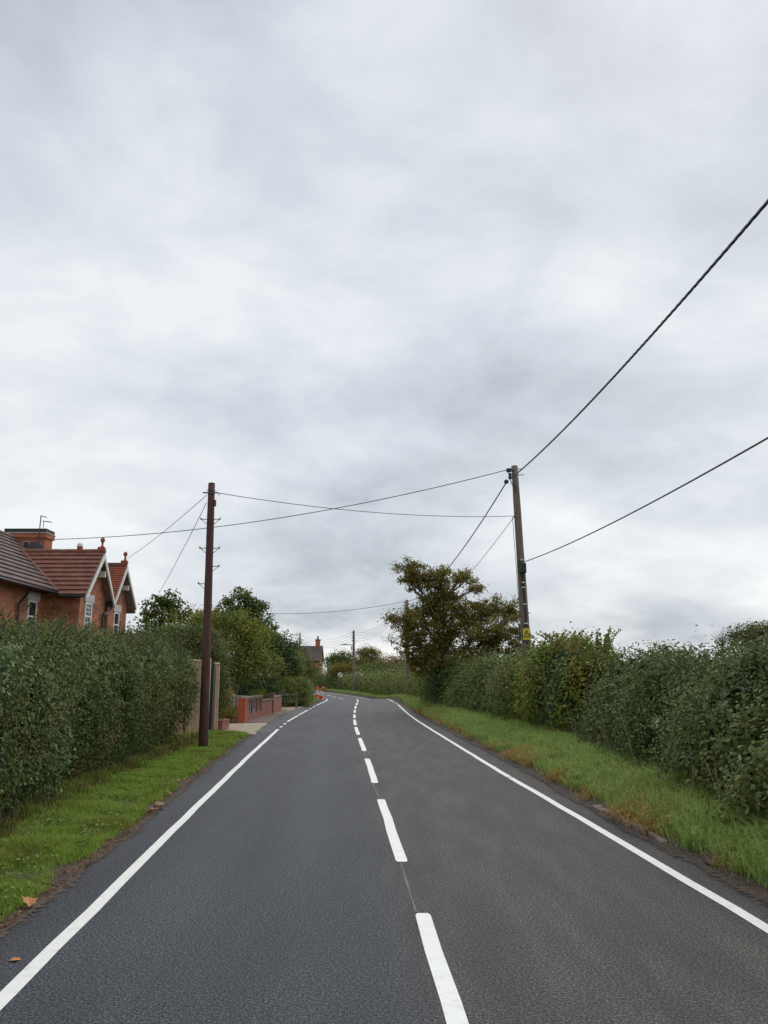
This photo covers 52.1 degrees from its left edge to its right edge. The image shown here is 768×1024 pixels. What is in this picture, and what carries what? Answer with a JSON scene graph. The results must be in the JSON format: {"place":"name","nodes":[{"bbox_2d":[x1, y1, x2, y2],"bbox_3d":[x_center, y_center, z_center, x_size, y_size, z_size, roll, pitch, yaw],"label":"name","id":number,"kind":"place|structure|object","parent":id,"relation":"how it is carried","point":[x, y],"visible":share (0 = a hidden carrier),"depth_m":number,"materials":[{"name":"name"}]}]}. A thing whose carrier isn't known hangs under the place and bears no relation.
{"place":"outdoors","nodes":[
{"label":"outdoors","id":0,"kind":"place"},
{"bbox_2d":[0,729,249,925],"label":"grass verge","id":1,"kind":"object","parent":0,"point":[57,879],"depth_m":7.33,"materials":[{"name":"green plant"}]},
{"bbox_2d":[0,605,200,825],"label":"hedge","id":2,"kind":"object","parent":1,"relation":"on","point":[142,673],"visible":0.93,"depth_m":12.91,"materials":[{"name":"green plant"}]},
{"bbox_2d":[0,641,102,819],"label":"ivy","id":3,"kind":"object","parent":2,"relation":"attached to","point":[5,678],"visible":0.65,"depth_m":9.72,"materials":[{"name":"green plant"}]},
{"bbox_2d":[0,730,211,836],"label":"undergrowth","id":4,"kind":"object","parent":1,"relation":"on","point":[168,748],"visible":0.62,"depth_m":11.88,"materials":[{"name":"green plant"}]},
{"bbox_2d":[171,683,184,737],"bbox_3d":[-5.617,5.238,21.346,0.085,1.830,1.135,0,-12,0],"label":"board fence","id":5,"kind":"object","parent":1,"relation":"on","point":[180,731],"visible":0.06,"depth_m":21.41,"materials":[{"name":"wood"}]},
{"bbox_2d":[183,659,215,733],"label":"timber gate","id":6,"kind":"structure","parent":1,"relation":"on","point":[195,723],"depth_m":23.67,"materials":[{"name":"brown wood"}]},
{"bbox_2d":[198,482,220,746],"bbox_3d":[-4.494,2.642,19.878,0.543,6.987,0.247,0,-12,0],"label":"telegraph pole","id":7,"kind":"object","parent":1,"relation":"on","point":[205,680],"visible":0.96,"depth_m":19.79,"materials":[{"name":"wood"}]},
{"bbox_2d":[125,495,206,559],"bbox_3d":[-7.860,0.838,26.933,0.016,0.224,14.660,6,-13,-26],"label":"telephone wire","id":8,"kind":"object","parent":7,"relation":"attached to","point":[167,528],"visible":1,"depth_m":24.76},
{"bbox_2d":[149,502,206,608],"bbox_3d":[-8.810,2.584,31.889,0.018,0.836,24.978,4,-13,-19],"label":"telephone wire","id":9,"kind":"object","parent":7,"relation":"attached to","point":[184,546],"visible":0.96,"depth_m":24.51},
{"bbox_2d":[220,493,506,516],"bbox_3d":[0.032,-0.163,23.251,10.284,0.588,0.018,8,-14,-32],"label":"telephone wire","id":10,"kind":"object","parent":7,"relation":"attached to","point":[372,512],"visible":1,"depth_m":23.01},
{"bbox_2d":[83,723,266,733],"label":"driveway","id":11,"kind":"structure","parent":0,"point":[250,728],"depth_m":28.18,"materials":[{"name":"concrete"}]},
{"bbox_2d":[213,662,219,729],"bbox_3d":[-5.580,6.092,25.946,0.100,2.200,0.690,0,-12,0],"label":"board fence","id":12,"kind":"object","parent":11,"relation":"on","point":[217,665],"visible":0.81,"depth_m":26.05,"materials":[{"name":"wood"}]},
{"bbox_2d":[282,706,301,709],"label":"driveway","id":13,"kind":"structure","parent":0,"point":[288,708],"depth_m":47.09,"materials":[{"name":"concrete"}]},
{"bbox_2d":[288,697,323,705],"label":"grass verge","id":14,"kind":"object","parent":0,"point":[319,700],"depth_m":59.83,"materials":[{"name":"green plant"}]},
{"bbox_2d":[228,629,306,698],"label":"dark tree","id":15,"kind":"object","parent":14,"relation":"on","point":[291,660],"visible":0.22,"depth_m":50.39,"materials":[{"name":"green plant"}]},
{"bbox_2d":[270,623,316,678],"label":"green tree","id":16,"kind":"object","parent":14,"relation":"on","point":[302,671],"visible":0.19,"depth_m":55.22,"materials":[{"name":"green plant"}]},
{"bbox_2d":[279,648,325,681],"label":"brownish shrub tree","id":17,"kind":"object","parent":14,"relation":"on","point":[308,662],"visible":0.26,"depth_m":60.91,"materials":[{"name":"green plant"}]},
{"bbox_2d":[294,634,312,655],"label":"slender tree","id":18,"kind":"object","parent":14,"relation":"on","point":[300,645],"visible":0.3,"depth_m":65.08,"materials":[{"name":"green plant"}]},
{"bbox_2d":[315,686,318,697],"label":"traffic cone","id":19,"kind":"object","parent":14,"relation":"on","point":[317,688],"visible":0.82,"depth_m":68.13,"materials":[{"name":"white plastic"}]},
{"bbox_2d":[317,687,324,698],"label":"traffic cone","id":20,"kind":"object","parent":14,"relation":"on","point":[321,694],"visible":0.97,"depth_m":66.68,"materials":[{"name":"plastic"}]},
{"bbox_2d":[282,688,410,705],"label":"grass","id":21,"kind":"structure","parent":0,"point":[375,695],"depth_m":79.34,"materials":[{"name":"green plant"}]},
{"bbox_2d":[0,691,767,1023],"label":"road","id":22,"kind":"structure","parent":0,"point":[338,859],"depth_m":6.06,"materials":[{"name":"grey asphalt"}]},
{"bbox_2d":[0,735,252,938],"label":"soil strip","id":23,"kind":"object","parent":22,"relation":"on","point":[38,903],"visible":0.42,"depth_m":7.45,"materials":[{"name":"brown soil"}]},
{"bbox_2d":[22,896,36,906],"bbox_3d":[-2.737,2.997,6.061,0.125,0.036,0.128,24,-5,-29],"label":"fallen leaf","id":24,"kind":"object","parent":23,"relation":"on","point":[29,901],"visible":1,"depth_m":6.07,"materials":[{"name":"orange plant"}]},
{"bbox_2d":[149,808,158,813],"bbox_3d":[-3.053,3.952,10.397,0.122,0.084,0.214,4,-13,-19],"label":"broken brick","id":25,"kind":"object","parent":23,"relation":"on","point":[155,810],"visible":0.91,"depth_m":10.31,"materials":[{"name":"brown brick"}]},
{"bbox_2d":[153,801,164,808],"bbox_3d":[-3.055,3.990,10.685,0.140,0.082,0.195,0,-12,0],"label":"broken brick","id":26,"kind":"object","parent":23,"relation":"on","point":[158,804],"visible":0.87,"depth_m":10.62,"materials":[{"name":"brown brick"}]},
{"bbox_2d":[247,709,290,722],"bbox_3d":[-5.069,9.576,37.046,1.103,0.058,11.950,0,-12,0],"label":"gravel strip","id":27,"kind":"object","parent":22,"relation":"on","point":[268,717],"visible":0.92,"depth_m":35.14,"materials":[{"name":"beige gravel"}]},
{"bbox_2d":[0,718,766,931],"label":"leaf litter","id":28,"kind":"object","parent":22,"relation":"on","point":[87,864],"visible":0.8,"depth_m":7.58,"materials":[{"name":"brown plant"}]},
{"bbox_2d":[592,805,609,811],"bbox_3d":[2.920,4.014,10.556,0.132,0.097,0.387,2,-12,-8],"label":"kerb stone","id":29,"kind":"object","parent":22,"relation":"on","point":[595,807],"visible":0.49,"depth_m":10.56,"materials":[{"name":"grey stone"}]},
{"bbox_2d":[605,810,621,818],"bbox_3d":[2.957,3.897,10.086,0.109,0.088,0.478,0,-12,-2],"label":"kerb stone","id":30,"kind":"object","parent":22,"relation":"on","point":[615,815],"visible":0.34,"depth_m":10.03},
{"bbox_2d":[616,815,636,826],"bbox_3d":[2.954,3.801,9.571,0.125,0.119,0.495,1,-12,-5],"label":"kerb stone","id":31,"kind":"object","parent":22,"relation":"on","point":[620,819],"visible":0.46,"depth_m":9.61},
{"bbox_2d":[632,823,653,834],"bbox_3d":[2.985,3.678,9.062,0.143,0.127,0.458,0,-12,0],"label":"kerb stone","id":32,"kind":"object","parent":22,"relation":"on","point":[637,829],"visible":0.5,"depth_m":9.01,"materials":[{"name":"grey stone"}]},
{"bbox_2d":[0,0,767,675],"label":"sky","id":33,"kind":"structure","parent":0,"point":[328,254],"materials":[{"name":"grey"}]},
{"bbox_2d":[5,688,765,771],"bbox_3d":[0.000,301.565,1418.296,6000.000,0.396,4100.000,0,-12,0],"label":"ground","id":34,"kind":"structure","parent":0,"point":[739,755],"depth_m":32.35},
{"bbox_2d":[0,515,115,708],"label":"brick house","id":35,"kind":"structure","parent":34,"relation":"on","point":[39,576],"depth_m":29.46,"materials":[{"name":"red brick"}]},
{"bbox_2d":[26,591,40,626],"bbox_3d":[-12.535,3.727,27.933,0.130,1.750,0.980,0,-12,0],"label":"window","id":36,"kind":"structure","parent":35,"relation":"in","point":[33,598],"depth_m":27.99,"materials":[{"name":"white paint"}]},
{"bbox_2d":[101,552,136,690],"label":"brick house","id":37,"kind":"structure","parent":34,"relation":"on","point":[123,592],"depth_m":33.32,"materials":[{"name":"red brick"}]},
{"bbox_2d":[134,588,195,704],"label":"broadleaf tree","id":38,"kind":"object","parent":34,"relation":"on","point":[164,602],"visible":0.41,"depth_m":40.55,"materials":[{"name":"green plant"}]},
{"bbox_2d":[148,621,241,718],"bbox_3d":[-6.673,5.667,27.680,3.772,3.999,3.286,0,-12,0],"label":"tall hedge","id":39,"kind":"object","parent":34,"relation":"on","point":[217,645],"visible":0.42,"depth_m":27.40,"materials":[{"name":"green plant"}]},
{"bbox_2d":[213,719,229,729],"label":"brick pier","id":40,"kind":"structure","parent":34,"relation":"on","point":[223,724],"depth_m":26.52,"materials":[{"name":"red brick"}]},
{"bbox_2d":[218,703,240,720],"bbox_3d":[-6.382,7.900,30.919,1.517,0.967,0.900,5,-13,-22],"label":"garden shrub","id":41,"kind":"object","parent":34,"relation":"on","point":[231,713],"visible":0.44,"depth_m":30.95,"materials":[{"name":"green plant"}]},
{"bbox_2d":[237,693,282,722],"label":"garden wall","id":42,"kind":"structure","parent":34,"relation":"on","point":[254,706],"depth_m":34.39,"materials":[{"name":"brick"}]},
{"bbox_2d":[228,669,294,705],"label":"under shrub","id":43,"kind":"object","parent":34,"relation":"on","point":[269,688],"visible":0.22,"depth_m":45.64,"materials":[{"name":"green plant"}]},
{"bbox_2d":[225,672,307,695],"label":"laurel bank","id":44,"kind":"structure","parent":34,"relation":"on","point":[266,681],"depth_m":56.22,"materials":[{"name":"green plant"}]},
{"bbox_2d":[275,692,297,708],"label":"rail fence","id":45,"kind":"object","parent":34,"relation":"on","point":[296,694],"visible":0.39,"depth_m":45.69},
{"bbox_2d":[271,675,317,706],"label":"rounded bush","id":46,"kind":"object","parent":34,"relation":"on","point":[303,688],"visible":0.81,"depth_m":48.95,"materials":[{"name":"green plant"}]},
{"bbox_2d":[289,636,323,675],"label":"distant house","id":47,"kind":"structure","parent":34,"relation":"on","point":[318,653],"depth_m":150.08,"materials":[{"name":"brick"}]},
{"bbox_2d":[315,648,358,685],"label":"bushy tree","id":48,"kind":"object","parent":34,"relation":"on","point":[339,657],"visible":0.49,"depth_m":125.36,"materials":[{"name":"green plant"}]},
{"bbox_2d":[323,659,360,678],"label":"golden bush tree","id":49,"kind":"object","parent":34,"relation":"on","point":[342,667],"visible":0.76,"depth_m":119.03,"materials":[{"name":"green plant"}]},
{"bbox_2d":[349,642,385,673],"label":"yellowing tree","id":50,"kind":"object","parent":34,"relation":"on","point":[364,653],"visible":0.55,"depth_m":127.08,"materials":[{"name":"green plant"}]},
{"bbox_2d":[355,655,409,675],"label":"hedge","id":51,"kind":"object","parent":34,"relation":"on","point":[377,666],"visible":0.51,"depth_m":115.33,"materials":[{"name":"green plant"}]},
{"bbox_2d":[380,653,405,668],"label":"bronze tree","id":52,"kind":"object","parent":34,"relation":"on","point":[399,660],"visible":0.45,"depth_m":123.23,"materials":[{"name":"green plant"}]},
{"bbox_2d":[712,629,727,647],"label":"bare tree","id":53,"kind":"object","parent":34,"relation":"on","point":[719,639],"visible":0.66,"depth_m":88.89,"materials":[{"name":"green plant"}]},
{"bbox_2d":[719,618,767,662],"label":"field tree","id":54,"kind":"object","parent":34,"relation":"on","point":[734,635],"visible":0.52,"depth_m":60.97,"materials":[{"name":"green plant"}]},
{"bbox_2d":[319,690,767,888],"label":"grass verge","id":55,"kind":"object","parent":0,"point":[704,858],"depth_m":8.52,"materials":[{"name":"green plant"}]},
{"bbox_2d":[341,630,354,691],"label":"utility pole","id":56,"kind":"object","parent":55,"relation":"on","point":[353,672],"visible":0.94,"depth_m":103.06,"materials":[{"name":"wood"}]},
{"bbox_2d":[303,657,410,696],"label":"hedge","id":57,"kind":"object","parent":55,"relation":"on","point":[370,683],"visible":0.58,"depth_m":103.82,"materials":[{"name":"green plant"}]},
{"bbox_2d":[404,600,409,694],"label":"utility pole","id":58,"kind":"object","parent":55,"relation":"on","point":[407,672],"visible":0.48,"depth_m":64.53,"materials":[{"name":"brown wood"}]},
{"bbox_2d":[263,601,404,613],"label":"service cable","id":59,"kind":"object","parent":58,"relation":"attached to","point":[323,612],"visible":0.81,"depth_m":63.50,"materials":[{"name":"black rubber"}]},
{"bbox_2d":[377,663,466,700],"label":"hedge","id":60,"kind":"object","parent":55,"relation":"on","point":[398,686],"visible":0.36,"depth_m":68.40,"materials":[{"name":"green plant"}]},
{"bbox_2d":[416,653,473,704],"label":"dark shrub","id":61,"kind":"object","parent":55,"relation":"on","point":[431,688],"visible":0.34,"depth_m":41.02,"materials":[{"name":"green plant"}]},
{"bbox_2d":[377,554,531,702],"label":"oak tree","id":62,"kind":"object","parent":55,"relation":"on","point":[434,648],"visible":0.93,"depth_m":41.68,"materials":[{"name":"green plant"}]},
{"bbox_2d":[436,628,564,719],"bbox_3d":[4.551,6.902,32.655,3.840,3.274,16.754,1,-12,-4],"label":"hedge","id":63,"kind":"object","parent":55,"relation":"on","point":[483,679],"visible":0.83,"depth_m":31.35,"materials":[{"name":"green plant"}]},
{"bbox_2d":[504,465,530,719],"bbox_3d":[4.418,2.766,25.531,0.809,8.848,0.426,0,-12,0],"label":"utility pole","id":64,"kind":"object","parent":55,"relation":"on","point":[525,637],"visible":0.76,"depth_m":25.67,"materials":[{"name":"wood"}]},
{"bbox_2d":[30,470,505,539],"bbox_3d":[-9.948,0.156,29.954,29.149,1.590,0.026,-3,-12,15],"label":"service cable","id":65,"kind":"object","parent":64,"relation":"attached to","point":[274,518],"visible":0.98,"depth_m":28.21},
{"bbox_2d":[405,484,505,601],"bbox_3d":[2.938,3.683,45.930,0.045,1.071,40.471,1,-12,-3],"label":"power cable","id":66,"kind":"object","parent":64,"relation":"attached to","point":[473,533],"visible":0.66,"depth_m":31.85,"materials":[{"name":"black rubber"}]},
{"bbox_2d":[448,516,514,595],"bbox_3d":[3.142,4.844,45.659,0.020,1.128,40.422,1,-12,-3],"label":"telephone wire","id":67,"kind":"object","parent":64,"relation":"attached to","point":[481,559],"visible":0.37,"depth_m":32.06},
{"bbox_2d":[511,199,767,478],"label":"power cable","id":68,"kind":"object","parent":64,"relation":"attached to","point":[750,221],"visible":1,"depth_m":12.31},
{"bbox_2d":[525,437,767,561],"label":"service cable","id":69,"kind":"object","parent":64,"relation":"attached to","point":[740,453],"visible":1,"depth_m":13.34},
{"bbox_2d":[501,621,644,732],"bbox_3d":[5.359,4.731,22.331,3.716,3.245,7.748,0,-12,0],"label":"bramble thicket","id":70,"kind":"object","parent":55,"relation":"on","point":[553,675],"visible":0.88,"depth_m":20.95,"materials":[{"name":"green plant"}]},
{"bbox_2d":[413,706,762,874],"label":"dry grass","id":71,"kind":"structure","parent":55,"relation":"on","point":[510,754],"depth_m":10.08,"materials":[{"name":"plant"}]},
{"bbox_2d":[443,703,767,824],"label":"undergrowth","id":72,"kind":"object","parent":55,"relation":"on","point":[560,729],"visible":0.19,"depth_m":14.39,"materials":[{"name":"green plant"}]},
{"bbox_2d":[551,620,767,834],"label":"hedge","id":73,"kind":"object","parent":55,"relation":"on","point":[698,692],"visible":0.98,"depth_m":10.55,"materials":[{"name":"green plant"}]},
{"bbox_2d":[320,691,767,906],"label":"soil strip","id":74,"kind":"object","parent":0,"point":[743,880],"visible":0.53,"depth_m":8.49,"materials":[{"name":"brown soil"}]},
{"bbox_2d":[649,832,667,843],"bbox_3d":[3.011,3.594,8.601,0.109,0.109,0.402,0,-12,0],"label":"kerb stone","id":75,"kind":"object","parent":74,"relation":"on","point":[659,838],"visible":0.56,"depth_m":8.59,"materials":[{"name":"grey stone"}]},
{"label":"garden soil","id":76,"kind":"structure","parent":0,"visible":0},
{"bbox_2d":[115,616,202,688],"bbox_3d":[-9.910,6.560,32.986,5.778,4.407,4.398,0,-12,0],"label":"garden tree","id":77,"kind":"object","parent":76,"relation":"on","point":[158,629],"visible":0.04,"depth_m":33.05,"materials":[{"name":"green plant"}]},
{"bbox_2d":[158,605,293,708],"bbox_3d":[-7.396,6.862,36.431,7.923,5.274,4.854,7,-14,-29],"label":"olive green tree","id":78,"kind":"object","parent":76,"relation":"on","point":[253,646],"visible":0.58,"depth_m":36.50,"materials":[{"name":"green plant"}]},
{"bbox_2d":[224,687,233,717],"bbox_3d":[-6.795,8.284,34.239,0.603,1.396,0.587,0,-12,0],"label":"golden shrub","id":79,"kind":"object","parent":76,"relation":"on","point":[229,695],"visible":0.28,"depth_m":34.20,"materials":[{"name":"green plant"}]},
{"bbox_2d":[220,694,246,716],"bbox_3d":[-7.225,8.617,34.877,2.250,1.050,0.130,0,-12,0],"label":"picket fence","id":80,"kind":"object","parent":76,"relation":"on","point":[235,696],"visible":0.18,"depth_m":34.91,"materials":[{"name":"grey wood"}]},
{"bbox_2d":[212,586,281,709],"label":"ash tree","id":81,"kind":"object","parent":76,"relation":"on","point":[245,599],"visible":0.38,"depth_m":43.54,"materials":[{"name":"green plant"}]},
{"bbox_2d":[248,686,267,698],"bbox_3d":[-6.059,8.909,37.085,1.047,1.327,3.572,0,-12,0],"label":"shrub","id":82,"kind":"object","parent":76,"relation":"on","point":[259,692],"visible":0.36,"depth_m":36.43,"materials":[{"name":"green plant"}]}
]}

